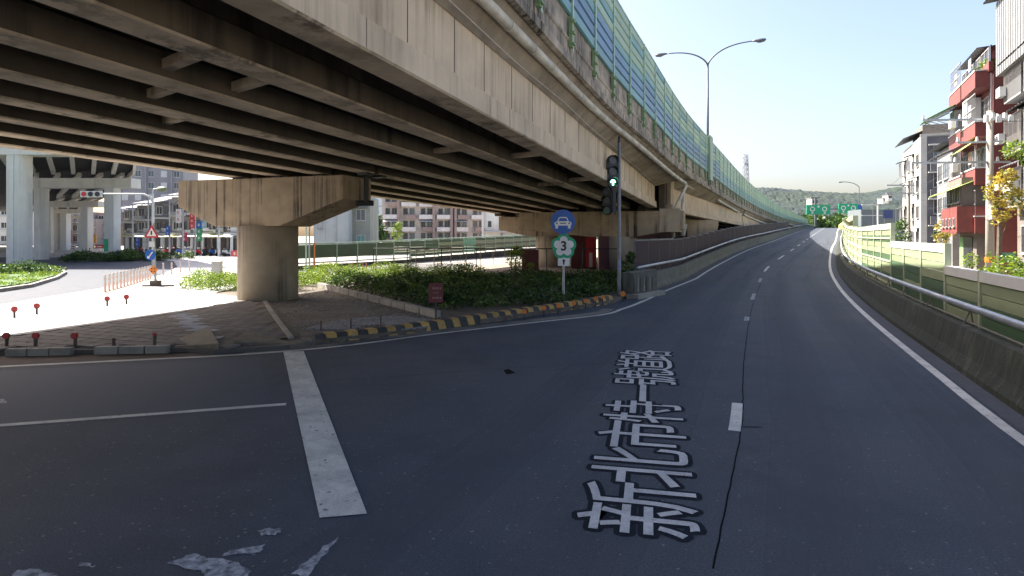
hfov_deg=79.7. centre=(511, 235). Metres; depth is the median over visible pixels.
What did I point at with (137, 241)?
shop sign
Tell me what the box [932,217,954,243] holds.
tree
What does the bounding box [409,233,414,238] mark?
window
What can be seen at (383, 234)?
tree
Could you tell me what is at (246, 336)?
kerb ramp
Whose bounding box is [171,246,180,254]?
parked scooter
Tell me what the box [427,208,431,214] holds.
window
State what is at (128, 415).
lane line
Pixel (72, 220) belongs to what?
shop house
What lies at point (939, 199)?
window
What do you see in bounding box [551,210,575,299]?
road sign
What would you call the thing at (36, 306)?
red marker
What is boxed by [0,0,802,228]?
elevated road
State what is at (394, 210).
window
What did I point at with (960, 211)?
lean to
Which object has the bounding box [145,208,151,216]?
window
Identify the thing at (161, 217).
shop house
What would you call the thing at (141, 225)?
window
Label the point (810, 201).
house
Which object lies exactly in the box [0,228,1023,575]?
road
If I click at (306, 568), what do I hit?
worn arrow
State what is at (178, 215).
shop sign
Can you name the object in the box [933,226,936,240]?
window
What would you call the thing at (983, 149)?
window
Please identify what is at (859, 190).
street lamp
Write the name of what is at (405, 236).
window
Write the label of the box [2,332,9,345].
kerb bollard
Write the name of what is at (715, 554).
tar seam
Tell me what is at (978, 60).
window
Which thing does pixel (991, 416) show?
edge line
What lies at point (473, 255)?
retaining wall
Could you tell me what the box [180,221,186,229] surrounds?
window
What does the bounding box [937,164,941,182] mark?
window
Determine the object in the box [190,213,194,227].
shop sign
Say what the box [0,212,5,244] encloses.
shop house
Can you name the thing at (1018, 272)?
bush
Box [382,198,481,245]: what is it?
apartment row
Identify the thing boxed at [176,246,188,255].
parked scooter
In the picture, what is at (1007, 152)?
balcony plant
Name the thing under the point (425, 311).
planter kerb
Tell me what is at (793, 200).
hill
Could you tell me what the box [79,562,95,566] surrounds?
worn arrow
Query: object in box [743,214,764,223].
drain pipe
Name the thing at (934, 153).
window
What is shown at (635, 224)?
bridge pier
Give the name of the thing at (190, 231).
shop house
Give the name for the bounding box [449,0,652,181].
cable
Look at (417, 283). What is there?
hedge
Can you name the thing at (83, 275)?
side road
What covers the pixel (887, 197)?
house
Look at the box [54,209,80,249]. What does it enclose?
portal pier
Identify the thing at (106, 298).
red marker
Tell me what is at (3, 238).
window
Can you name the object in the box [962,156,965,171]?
window
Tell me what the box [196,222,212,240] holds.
shop sign
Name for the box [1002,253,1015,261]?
shop sign
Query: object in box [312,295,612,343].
striped kerb
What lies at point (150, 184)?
window
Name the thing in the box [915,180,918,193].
window
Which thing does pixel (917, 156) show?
window
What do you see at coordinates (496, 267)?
back street
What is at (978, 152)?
window
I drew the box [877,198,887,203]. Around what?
house
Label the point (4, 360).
gutter
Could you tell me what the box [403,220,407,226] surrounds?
window
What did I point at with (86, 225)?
portal pier
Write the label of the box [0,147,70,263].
portal pier
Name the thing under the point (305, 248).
post
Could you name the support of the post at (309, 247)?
on the back street at (423, 265)
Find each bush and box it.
[506,245,525,269]
[621,251,635,282]
[961,253,981,268]
[971,251,1023,277]
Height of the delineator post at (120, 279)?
0.750 m
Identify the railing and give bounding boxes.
[373,248,616,272]
[417,240,535,265]
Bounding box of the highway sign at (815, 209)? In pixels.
[806,198,857,227]
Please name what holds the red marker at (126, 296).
on the pale pavement at (78, 309)
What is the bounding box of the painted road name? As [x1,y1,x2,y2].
[571,350,706,541]
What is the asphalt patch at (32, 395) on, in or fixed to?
on the road at (868, 446)
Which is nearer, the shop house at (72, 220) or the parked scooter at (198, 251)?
the parked scooter at (198, 251)
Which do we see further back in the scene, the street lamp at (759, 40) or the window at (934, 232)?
the window at (934, 232)
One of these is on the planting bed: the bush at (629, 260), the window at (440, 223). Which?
the bush at (629, 260)
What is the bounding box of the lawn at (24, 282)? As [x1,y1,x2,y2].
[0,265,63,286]
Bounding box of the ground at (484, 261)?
[0,236,997,299]
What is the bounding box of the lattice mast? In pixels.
[742,154,748,180]
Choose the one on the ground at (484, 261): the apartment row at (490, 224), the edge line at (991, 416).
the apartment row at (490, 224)
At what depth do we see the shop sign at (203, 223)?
72.00 m
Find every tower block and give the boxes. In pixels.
[121,165,197,213]
[373,197,381,239]
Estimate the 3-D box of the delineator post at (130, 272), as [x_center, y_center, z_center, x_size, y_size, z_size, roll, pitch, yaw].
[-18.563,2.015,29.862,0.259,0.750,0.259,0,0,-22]
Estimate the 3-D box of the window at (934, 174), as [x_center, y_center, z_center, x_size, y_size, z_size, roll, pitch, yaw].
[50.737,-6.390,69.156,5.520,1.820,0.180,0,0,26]
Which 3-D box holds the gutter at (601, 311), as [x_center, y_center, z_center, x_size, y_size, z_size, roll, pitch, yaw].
[-1.028,2.498,16.869,12.140,0.001,0.952,0,0,-41]
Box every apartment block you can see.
[895,124,949,251]
[920,44,1016,273]
[983,0,1023,268]
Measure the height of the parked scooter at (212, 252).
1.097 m
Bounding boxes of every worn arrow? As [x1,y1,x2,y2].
[12,569,56,575]
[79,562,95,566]
[168,553,250,575]
[223,544,265,555]
[258,528,280,535]
[291,537,338,575]
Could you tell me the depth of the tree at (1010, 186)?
28.92 m
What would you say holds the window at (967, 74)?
in the apartment block at (972, 94)
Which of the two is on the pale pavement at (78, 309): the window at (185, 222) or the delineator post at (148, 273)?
the delineator post at (148, 273)
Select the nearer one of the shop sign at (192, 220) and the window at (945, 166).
the window at (945, 166)
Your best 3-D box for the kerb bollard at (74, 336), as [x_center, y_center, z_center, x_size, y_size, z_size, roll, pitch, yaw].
[-9.404,2.292,13.188,0.135,0.420,0.070,0,0,0]
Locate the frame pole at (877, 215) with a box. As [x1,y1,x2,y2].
[862,204,881,246]
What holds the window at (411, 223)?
in the apartment row at (421, 221)
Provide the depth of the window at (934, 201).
70.29 m
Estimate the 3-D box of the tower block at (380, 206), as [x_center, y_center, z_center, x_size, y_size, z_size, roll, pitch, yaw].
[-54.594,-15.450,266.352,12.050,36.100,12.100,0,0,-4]
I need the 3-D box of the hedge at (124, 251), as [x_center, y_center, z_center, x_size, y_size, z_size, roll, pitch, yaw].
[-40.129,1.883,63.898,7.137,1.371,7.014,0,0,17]
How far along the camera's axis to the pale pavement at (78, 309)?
21.63 m
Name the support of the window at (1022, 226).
in the apartment block at (1009, 37)
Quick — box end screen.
[838,215,857,242]
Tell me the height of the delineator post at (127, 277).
0.750 m
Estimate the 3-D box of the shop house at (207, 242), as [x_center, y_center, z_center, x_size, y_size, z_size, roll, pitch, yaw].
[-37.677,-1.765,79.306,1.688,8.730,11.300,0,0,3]
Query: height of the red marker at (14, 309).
0.347 m
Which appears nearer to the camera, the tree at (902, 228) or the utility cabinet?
the utility cabinet
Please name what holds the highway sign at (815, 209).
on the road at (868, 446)
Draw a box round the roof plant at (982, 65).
[972,58,995,70]
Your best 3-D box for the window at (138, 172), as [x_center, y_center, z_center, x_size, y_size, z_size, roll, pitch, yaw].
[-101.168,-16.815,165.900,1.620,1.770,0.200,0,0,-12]
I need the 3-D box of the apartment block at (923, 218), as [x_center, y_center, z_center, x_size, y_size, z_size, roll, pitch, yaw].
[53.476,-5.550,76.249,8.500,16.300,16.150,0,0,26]
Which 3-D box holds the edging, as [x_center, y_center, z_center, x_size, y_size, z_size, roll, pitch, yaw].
[-7.060,2.400,18.245,0.152,0.100,8.755,0,0,-26]
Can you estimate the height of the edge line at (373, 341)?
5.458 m
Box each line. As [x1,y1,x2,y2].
[0,229,805,366]
[0,403,285,425]
[283,351,366,517]
[728,228,823,430]
[829,230,1023,445]
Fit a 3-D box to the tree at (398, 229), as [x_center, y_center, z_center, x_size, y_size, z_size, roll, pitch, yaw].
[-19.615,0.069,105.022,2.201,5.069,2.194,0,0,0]
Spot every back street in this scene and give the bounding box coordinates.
[298,263,475,275]
[462,257,616,273]
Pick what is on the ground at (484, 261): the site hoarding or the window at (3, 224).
the site hoarding
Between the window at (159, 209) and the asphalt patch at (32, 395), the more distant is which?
the window at (159, 209)
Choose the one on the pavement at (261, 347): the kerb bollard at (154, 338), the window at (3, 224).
the kerb bollard at (154, 338)
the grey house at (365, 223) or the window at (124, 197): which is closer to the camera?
the grey house at (365, 223)
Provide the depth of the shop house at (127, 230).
83.89 m
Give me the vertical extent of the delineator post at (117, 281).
0.750 m
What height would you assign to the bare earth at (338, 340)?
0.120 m
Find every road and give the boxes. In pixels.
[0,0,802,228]
[0,157,135,211]
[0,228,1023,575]
[0,257,176,303]
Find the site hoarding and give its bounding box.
[599,226,729,270]
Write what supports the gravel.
on the pavement at (329, 298)
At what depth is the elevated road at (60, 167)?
64.98 m
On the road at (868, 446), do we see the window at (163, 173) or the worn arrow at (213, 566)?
the worn arrow at (213, 566)
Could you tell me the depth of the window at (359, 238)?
85.08 m
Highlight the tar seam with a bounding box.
[712,286,759,568]
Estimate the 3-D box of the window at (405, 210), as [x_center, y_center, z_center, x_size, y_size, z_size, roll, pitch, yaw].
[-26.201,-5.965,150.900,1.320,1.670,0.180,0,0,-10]
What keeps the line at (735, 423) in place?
on the road at (868, 446)
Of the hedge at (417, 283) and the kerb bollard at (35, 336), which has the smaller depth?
the kerb bollard at (35, 336)
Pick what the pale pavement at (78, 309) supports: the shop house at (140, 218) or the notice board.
the shop house at (140, 218)
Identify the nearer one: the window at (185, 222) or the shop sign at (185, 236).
the shop sign at (185, 236)
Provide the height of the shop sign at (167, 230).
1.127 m
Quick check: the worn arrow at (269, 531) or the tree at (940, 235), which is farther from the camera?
the tree at (940, 235)
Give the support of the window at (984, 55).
in the apartment block at (972, 94)
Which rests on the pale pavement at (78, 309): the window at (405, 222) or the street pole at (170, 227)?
the street pole at (170, 227)
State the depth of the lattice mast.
328.99 m
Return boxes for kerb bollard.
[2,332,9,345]
[31,332,39,345]
[71,332,77,347]
[112,338,115,345]
[152,333,156,344]
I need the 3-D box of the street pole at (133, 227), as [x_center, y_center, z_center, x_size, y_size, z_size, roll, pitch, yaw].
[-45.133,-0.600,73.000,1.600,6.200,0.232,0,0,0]
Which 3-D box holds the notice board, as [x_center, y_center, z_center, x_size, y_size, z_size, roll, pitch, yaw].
[-2.064,1.892,16.609,0.380,1.216,0.082,0,0,0]
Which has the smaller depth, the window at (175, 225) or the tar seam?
the tar seam
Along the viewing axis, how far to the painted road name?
6.55 m
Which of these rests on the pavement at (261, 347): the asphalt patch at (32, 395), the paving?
the paving
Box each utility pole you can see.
[886,182,914,241]
[911,110,1013,270]
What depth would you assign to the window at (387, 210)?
150.19 m
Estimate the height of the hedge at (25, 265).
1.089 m
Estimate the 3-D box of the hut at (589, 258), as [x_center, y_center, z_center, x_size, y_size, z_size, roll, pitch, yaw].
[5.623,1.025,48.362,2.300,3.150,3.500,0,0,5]
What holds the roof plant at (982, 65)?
on the apartment block at (972, 94)
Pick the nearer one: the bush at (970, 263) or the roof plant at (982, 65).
the bush at (970, 263)
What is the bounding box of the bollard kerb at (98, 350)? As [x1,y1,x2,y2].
[5,345,169,356]
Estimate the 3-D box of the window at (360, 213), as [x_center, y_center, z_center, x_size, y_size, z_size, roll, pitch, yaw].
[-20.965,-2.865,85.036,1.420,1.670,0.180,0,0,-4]
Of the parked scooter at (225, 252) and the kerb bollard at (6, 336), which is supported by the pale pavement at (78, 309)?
the parked scooter at (225, 252)
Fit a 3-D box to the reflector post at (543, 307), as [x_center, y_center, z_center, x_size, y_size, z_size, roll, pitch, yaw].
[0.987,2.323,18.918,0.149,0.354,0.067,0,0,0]
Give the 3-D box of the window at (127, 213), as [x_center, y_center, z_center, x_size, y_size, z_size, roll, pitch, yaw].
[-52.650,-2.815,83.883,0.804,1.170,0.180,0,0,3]
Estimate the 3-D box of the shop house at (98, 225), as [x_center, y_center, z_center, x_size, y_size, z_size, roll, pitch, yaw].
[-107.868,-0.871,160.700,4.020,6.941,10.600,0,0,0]
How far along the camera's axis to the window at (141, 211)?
82.29 m
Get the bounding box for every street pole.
[132,205,133,249]
[141,197,154,249]
[163,201,176,254]
[182,209,183,253]
[194,216,195,255]
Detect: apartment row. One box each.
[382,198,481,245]
[482,212,535,246]
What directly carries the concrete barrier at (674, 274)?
on the road at (868, 446)
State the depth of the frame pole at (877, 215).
139.93 m
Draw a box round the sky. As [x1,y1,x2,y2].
[93,0,996,235]
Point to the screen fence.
(652, 251)
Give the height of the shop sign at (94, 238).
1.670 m
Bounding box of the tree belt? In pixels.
[792,210,847,227]
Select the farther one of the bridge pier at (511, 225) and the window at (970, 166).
the bridge pier at (511, 225)
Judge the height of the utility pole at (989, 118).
8.650 m
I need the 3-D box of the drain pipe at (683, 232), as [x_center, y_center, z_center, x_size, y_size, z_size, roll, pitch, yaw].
[12.952,-1.927,45.221,0.594,3.854,5.649,0,0,23]
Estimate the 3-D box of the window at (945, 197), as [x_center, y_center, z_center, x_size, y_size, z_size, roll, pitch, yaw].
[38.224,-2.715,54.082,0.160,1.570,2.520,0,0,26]
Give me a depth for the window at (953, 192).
42.10 m
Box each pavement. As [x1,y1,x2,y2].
[0,253,236,335]
[0,308,290,354]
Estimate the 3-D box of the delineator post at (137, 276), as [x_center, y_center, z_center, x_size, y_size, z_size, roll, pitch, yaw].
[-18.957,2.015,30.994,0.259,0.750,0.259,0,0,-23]
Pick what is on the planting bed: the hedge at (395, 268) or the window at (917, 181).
the hedge at (395, 268)
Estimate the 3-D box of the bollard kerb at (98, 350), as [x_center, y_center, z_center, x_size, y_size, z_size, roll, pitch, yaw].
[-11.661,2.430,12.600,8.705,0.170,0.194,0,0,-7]
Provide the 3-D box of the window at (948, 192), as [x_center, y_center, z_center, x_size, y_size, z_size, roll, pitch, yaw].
[30.979,-2.765,43.574,0.130,1.270,1.320,0,0,26]
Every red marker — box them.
[11,306,17,317]
[33,303,39,313]
[104,296,109,305]
[124,294,128,303]
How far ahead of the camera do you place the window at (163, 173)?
167.29 m
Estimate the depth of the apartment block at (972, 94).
40.40 m
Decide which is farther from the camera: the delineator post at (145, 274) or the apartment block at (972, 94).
the apartment block at (972, 94)
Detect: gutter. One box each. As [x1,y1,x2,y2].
[0,353,209,364]
[243,308,612,353]
[832,234,1023,431]
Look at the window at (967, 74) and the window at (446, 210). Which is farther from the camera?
the window at (446, 210)
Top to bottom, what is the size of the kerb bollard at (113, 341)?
0.301 m
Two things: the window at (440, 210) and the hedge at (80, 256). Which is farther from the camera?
the window at (440, 210)
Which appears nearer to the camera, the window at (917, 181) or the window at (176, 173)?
the window at (917, 181)
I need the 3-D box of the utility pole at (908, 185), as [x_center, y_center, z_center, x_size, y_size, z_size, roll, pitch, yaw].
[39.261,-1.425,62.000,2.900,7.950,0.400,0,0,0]
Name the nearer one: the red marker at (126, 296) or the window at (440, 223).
the red marker at (126, 296)
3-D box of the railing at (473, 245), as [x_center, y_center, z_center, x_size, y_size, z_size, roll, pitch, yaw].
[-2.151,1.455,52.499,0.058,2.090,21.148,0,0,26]
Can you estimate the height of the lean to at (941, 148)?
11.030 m
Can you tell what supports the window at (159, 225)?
in the shop house at (161, 217)
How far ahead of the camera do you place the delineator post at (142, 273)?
32.09 m
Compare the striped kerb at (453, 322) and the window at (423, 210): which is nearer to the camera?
the striped kerb at (453, 322)
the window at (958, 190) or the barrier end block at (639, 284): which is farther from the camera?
the window at (958, 190)
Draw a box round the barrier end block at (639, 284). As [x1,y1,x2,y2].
[623,269,665,299]
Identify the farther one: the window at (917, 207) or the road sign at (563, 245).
the window at (917, 207)
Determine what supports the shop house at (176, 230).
on the pale pavement at (78, 309)
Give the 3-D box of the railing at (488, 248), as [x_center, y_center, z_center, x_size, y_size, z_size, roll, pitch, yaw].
[-1.113,1.627,37.300,15.081,1.746,0.058,0,0,5]
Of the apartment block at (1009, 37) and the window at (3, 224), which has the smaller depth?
the apartment block at (1009, 37)
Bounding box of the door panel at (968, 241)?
[964,237,972,268]
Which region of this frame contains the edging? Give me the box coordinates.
[263,301,293,338]
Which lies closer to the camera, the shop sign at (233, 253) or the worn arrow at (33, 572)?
the worn arrow at (33, 572)
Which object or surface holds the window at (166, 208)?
in the shop house at (161, 217)
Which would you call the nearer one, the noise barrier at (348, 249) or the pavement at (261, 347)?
the pavement at (261, 347)
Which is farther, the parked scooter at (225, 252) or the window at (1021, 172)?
the parked scooter at (225, 252)
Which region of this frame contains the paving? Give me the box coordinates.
[0,300,284,350]
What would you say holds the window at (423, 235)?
in the apartment row at (421, 221)
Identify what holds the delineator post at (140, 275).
on the pale pavement at (78, 309)
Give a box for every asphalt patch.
[0,357,270,426]
[504,369,514,373]
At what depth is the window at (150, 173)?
166.59 m
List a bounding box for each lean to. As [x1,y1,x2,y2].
[927,142,959,265]
[929,177,985,270]
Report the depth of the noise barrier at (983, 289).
16.82 m
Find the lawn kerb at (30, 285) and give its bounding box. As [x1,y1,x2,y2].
[0,270,66,291]
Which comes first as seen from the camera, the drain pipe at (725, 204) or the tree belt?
the drain pipe at (725, 204)
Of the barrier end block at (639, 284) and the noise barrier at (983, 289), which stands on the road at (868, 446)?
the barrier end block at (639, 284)
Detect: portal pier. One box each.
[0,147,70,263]
[33,178,140,259]
[49,201,103,252]
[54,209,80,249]
[71,215,80,246]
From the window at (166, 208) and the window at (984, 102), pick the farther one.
the window at (166, 208)
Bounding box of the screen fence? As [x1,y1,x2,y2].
[634,222,788,270]
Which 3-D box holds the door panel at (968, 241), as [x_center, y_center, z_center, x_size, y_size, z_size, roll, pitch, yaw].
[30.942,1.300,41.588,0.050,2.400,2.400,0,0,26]
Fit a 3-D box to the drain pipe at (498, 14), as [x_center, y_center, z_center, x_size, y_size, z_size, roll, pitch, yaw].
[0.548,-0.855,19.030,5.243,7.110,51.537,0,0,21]
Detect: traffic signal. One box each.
[80,187,166,265]
[601,136,620,295]
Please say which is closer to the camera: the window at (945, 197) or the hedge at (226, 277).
the hedge at (226, 277)
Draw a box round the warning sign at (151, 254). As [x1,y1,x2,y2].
[142,223,173,286]
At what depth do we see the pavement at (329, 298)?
19.18 m
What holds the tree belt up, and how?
on the ground at (484, 261)
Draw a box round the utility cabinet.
[210,261,223,274]
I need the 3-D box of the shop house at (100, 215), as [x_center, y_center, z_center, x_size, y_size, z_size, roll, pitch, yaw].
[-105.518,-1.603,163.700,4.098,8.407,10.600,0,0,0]
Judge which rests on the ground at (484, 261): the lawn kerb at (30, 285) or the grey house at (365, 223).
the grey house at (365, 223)
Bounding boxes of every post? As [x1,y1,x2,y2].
[101,275,108,292]
[106,274,112,290]
[111,273,116,289]
[114,272,120,288]
[118,271,123,287]
[122,271,127,286]
[125,270,130,285]
[129,269,133,284]
[132,269,136,283]
[135,268,139,282]
[138,268,142,281]
[141,267,143,280]
[144,266,147,280]
[146,266,150,279]
[305,227,306,270]
[309,227,309,268]
[542,305,545,316]
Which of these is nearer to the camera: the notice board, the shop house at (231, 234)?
the notice board
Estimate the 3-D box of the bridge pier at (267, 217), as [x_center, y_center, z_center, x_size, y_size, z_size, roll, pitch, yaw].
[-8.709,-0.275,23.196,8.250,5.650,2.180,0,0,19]
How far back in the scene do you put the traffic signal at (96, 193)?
39.92 m
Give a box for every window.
[0,236,5,241]
[1,222,5,227]
[122,195,127,199]
[125,211,129,218]
[135,170,140,176]
[135,195,140,200]
[138,208,144,215]
[138,222,144,230]
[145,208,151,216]
[148,171,153,176]
[148,182,153,188]
[155,206,162,214]
[156,222,162,229]
[161,171,166,176]
[163,206,168,214]
[173,204,178,211]
[173,221,178,229]
[174,171,179,177]
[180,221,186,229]
[356,209,365,220]
[356,235,364,241]
[385,208,389,214]
[392,208,396,214]
[403,208,407,214]
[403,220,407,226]
[403,233,407,239]
[409,208,414,214]
[409,221,414,226]
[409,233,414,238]
[421,208,425,214]
[421,233,425,238]
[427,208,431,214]
[438,208,442,214]
[438,221,442,226]
[444,208,449,214]
[444,221,449,226]
[444,233,449,239]
[911,207,913,219]
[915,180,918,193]
[916,154,918,167]
[916,206,918,218]
[916,231,918,242]
[933,145,938,160]
[933,173,936,187]
[933,199,936,214]
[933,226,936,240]
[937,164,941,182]
[937,197,941,214]
[942,161,948,180]
[943,196,946,208]
[945,187,950,205]
[949,186,955,204]
[954,184,960,203]
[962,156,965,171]
[966,64,972,77]
[966,152,972,169]
[976,56,980,69]
[976,148,980,166]
[981,47,988,63]
[981,96,988,117]
[981,145,985,166]
[1019,225,1023,254]
[1021,118,1022,146]
[1021,172,1022,198]
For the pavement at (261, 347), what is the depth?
13.18 m
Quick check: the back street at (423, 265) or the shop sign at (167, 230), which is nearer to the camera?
the back street at (423, 265)
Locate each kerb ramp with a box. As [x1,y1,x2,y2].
[175,326,218,348]
[234,330,287,344]
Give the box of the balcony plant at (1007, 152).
[999,139,1023,165]
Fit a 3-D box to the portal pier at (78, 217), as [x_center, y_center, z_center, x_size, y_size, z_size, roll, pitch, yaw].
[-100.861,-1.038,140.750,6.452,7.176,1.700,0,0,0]
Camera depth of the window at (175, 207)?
79.13 m
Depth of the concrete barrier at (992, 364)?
12.17 m
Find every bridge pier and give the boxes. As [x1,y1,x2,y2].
[178,172,385,301]
[499,217,570,267]
[519,208,684,271]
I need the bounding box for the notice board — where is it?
[429,283,442,319]
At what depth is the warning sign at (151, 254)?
28.96 m
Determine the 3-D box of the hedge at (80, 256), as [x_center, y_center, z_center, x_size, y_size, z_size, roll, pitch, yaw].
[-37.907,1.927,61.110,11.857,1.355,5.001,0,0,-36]
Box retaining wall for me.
[298,249,535,269]
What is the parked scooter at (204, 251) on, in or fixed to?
on the pale pavement at (78, 309)
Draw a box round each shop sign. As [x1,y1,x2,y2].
[93,235,96,242]
[135,238,139,245]
[166,226,169,235]
[176,209,189,222]
[181,233,187,240]
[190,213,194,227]
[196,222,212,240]
[201,219,205,227]
[231,251,236,256]
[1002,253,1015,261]
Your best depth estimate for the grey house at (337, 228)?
82.15 m
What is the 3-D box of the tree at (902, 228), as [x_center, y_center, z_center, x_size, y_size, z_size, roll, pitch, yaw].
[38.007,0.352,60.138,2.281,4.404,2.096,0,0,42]
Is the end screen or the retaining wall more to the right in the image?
the end screen
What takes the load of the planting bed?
on the ground at (484, 261)
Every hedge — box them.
[0,258,66,273]
[58,248,194,261]
[81,248,143,259]
[173,267,331,290]
[298,257,489,279]
[308,266,626,310]
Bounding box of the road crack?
[338,362,609,379]
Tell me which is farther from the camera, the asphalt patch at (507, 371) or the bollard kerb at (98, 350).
the bollard kerb at (98, 350)
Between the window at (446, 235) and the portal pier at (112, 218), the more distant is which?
the window at (446, 235)
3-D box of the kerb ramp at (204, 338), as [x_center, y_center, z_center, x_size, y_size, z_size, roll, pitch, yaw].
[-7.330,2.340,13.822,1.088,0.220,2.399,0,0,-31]
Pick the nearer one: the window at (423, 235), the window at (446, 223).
the window at (423, 235)
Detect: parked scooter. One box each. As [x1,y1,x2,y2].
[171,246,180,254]
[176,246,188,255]
[196,247,206,255]
[202,247,214,255]
[209,249,215,255]
[222,249,229,255]
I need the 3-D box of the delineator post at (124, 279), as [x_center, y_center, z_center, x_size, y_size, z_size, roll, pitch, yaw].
[-18.169,2.015,28.730,0.259,0.750,0.259,0,0,-23]
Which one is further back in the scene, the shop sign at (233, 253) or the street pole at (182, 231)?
the street pole at (182, 231)
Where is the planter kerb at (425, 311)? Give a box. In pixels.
[317,283,440,317]
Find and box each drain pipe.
[474,0,686,239]
[680,185,694,235]
[716,199,738,212]
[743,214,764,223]
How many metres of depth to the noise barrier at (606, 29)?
27.94 m
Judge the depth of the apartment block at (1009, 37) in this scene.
34.55 m
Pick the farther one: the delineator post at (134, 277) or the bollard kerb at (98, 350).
the delineator post at (134, 277)
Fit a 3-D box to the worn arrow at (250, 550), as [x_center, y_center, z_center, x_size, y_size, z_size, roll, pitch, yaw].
[-2.116,2.495,4.852,0.323,0.001,0.129,0,0,-19]
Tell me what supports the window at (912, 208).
in the apartment block at (923, 218)
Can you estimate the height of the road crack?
0.001 m
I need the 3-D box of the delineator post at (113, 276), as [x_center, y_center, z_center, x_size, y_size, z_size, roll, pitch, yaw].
[-17.578,2.015,27.033,0.259,0.750,0.259,0,0,22]
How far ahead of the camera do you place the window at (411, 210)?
151.19 m
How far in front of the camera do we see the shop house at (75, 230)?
153.00 m
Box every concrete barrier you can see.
[636,224,813,288]
[836,229,1023,415]
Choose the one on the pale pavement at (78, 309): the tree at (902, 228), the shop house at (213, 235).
the shop house at (213, 235)
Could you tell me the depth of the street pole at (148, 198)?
73.94 m
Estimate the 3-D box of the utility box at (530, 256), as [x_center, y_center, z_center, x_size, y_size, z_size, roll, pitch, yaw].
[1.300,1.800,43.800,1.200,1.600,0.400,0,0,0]
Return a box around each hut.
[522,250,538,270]
[571,235,595,268]
[848,209,902,241]
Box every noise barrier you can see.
[298,235,535,264]
[536,0,807,225]
[842,218,1023,346]
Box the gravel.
[271,287,433,339]
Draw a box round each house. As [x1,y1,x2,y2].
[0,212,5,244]
[71,212,101,245]
[71,219,73,244]
[93,219,103,244]
[97,213,123,244]
[121,205,136,248]
[126,200,165,251]
[144,196,177,251]
[161,193,187,253]
[178,212,200,253]
[191,222,210,254]
[201,224,226,255]
[218,227,236,256]
[314,210,351,244]
[352,197,378,243]
[806,197,819,204]
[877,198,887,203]
[882,194,892,200]
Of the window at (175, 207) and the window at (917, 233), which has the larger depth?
the window at (175, 207)
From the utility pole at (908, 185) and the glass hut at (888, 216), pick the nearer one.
the utility pole at (908, 185)
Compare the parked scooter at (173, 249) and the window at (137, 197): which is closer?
the parked scooter at (173, 249)
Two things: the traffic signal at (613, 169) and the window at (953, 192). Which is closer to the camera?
the traffic signal at (613, 169)
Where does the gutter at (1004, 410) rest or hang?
on the road at (868, 446)
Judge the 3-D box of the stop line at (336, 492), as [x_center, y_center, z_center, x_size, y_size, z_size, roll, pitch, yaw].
[-3.111,2.491,9.362,0.409,0.001,8.522,0,0,-22]
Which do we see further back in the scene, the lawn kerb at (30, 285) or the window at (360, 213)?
the window at (360, 213)
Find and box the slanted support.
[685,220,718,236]
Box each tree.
[379,215,390,240]
[392,221,403,241]
[886,217,912,255]
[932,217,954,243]
[981,168,1023,273]
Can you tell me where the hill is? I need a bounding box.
[596,187,902,238]
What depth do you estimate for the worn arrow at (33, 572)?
4.53 m
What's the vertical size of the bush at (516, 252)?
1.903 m
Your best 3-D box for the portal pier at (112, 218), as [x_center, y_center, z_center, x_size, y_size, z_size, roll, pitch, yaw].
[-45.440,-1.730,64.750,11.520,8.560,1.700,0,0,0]
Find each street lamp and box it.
[654,38,765,185]
[839,182,859,204]
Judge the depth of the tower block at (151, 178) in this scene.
166.78 m
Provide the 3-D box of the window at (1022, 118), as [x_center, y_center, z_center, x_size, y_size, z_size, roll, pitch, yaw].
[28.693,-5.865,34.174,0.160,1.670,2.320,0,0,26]
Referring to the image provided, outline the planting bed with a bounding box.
[298,273,624,323]
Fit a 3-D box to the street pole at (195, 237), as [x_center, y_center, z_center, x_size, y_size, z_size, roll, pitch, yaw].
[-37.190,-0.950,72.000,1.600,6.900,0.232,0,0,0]
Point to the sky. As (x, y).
(832, 89)
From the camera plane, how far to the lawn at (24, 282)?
33.16 m
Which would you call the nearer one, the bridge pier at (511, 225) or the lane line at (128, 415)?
the lane line at (128, 415)

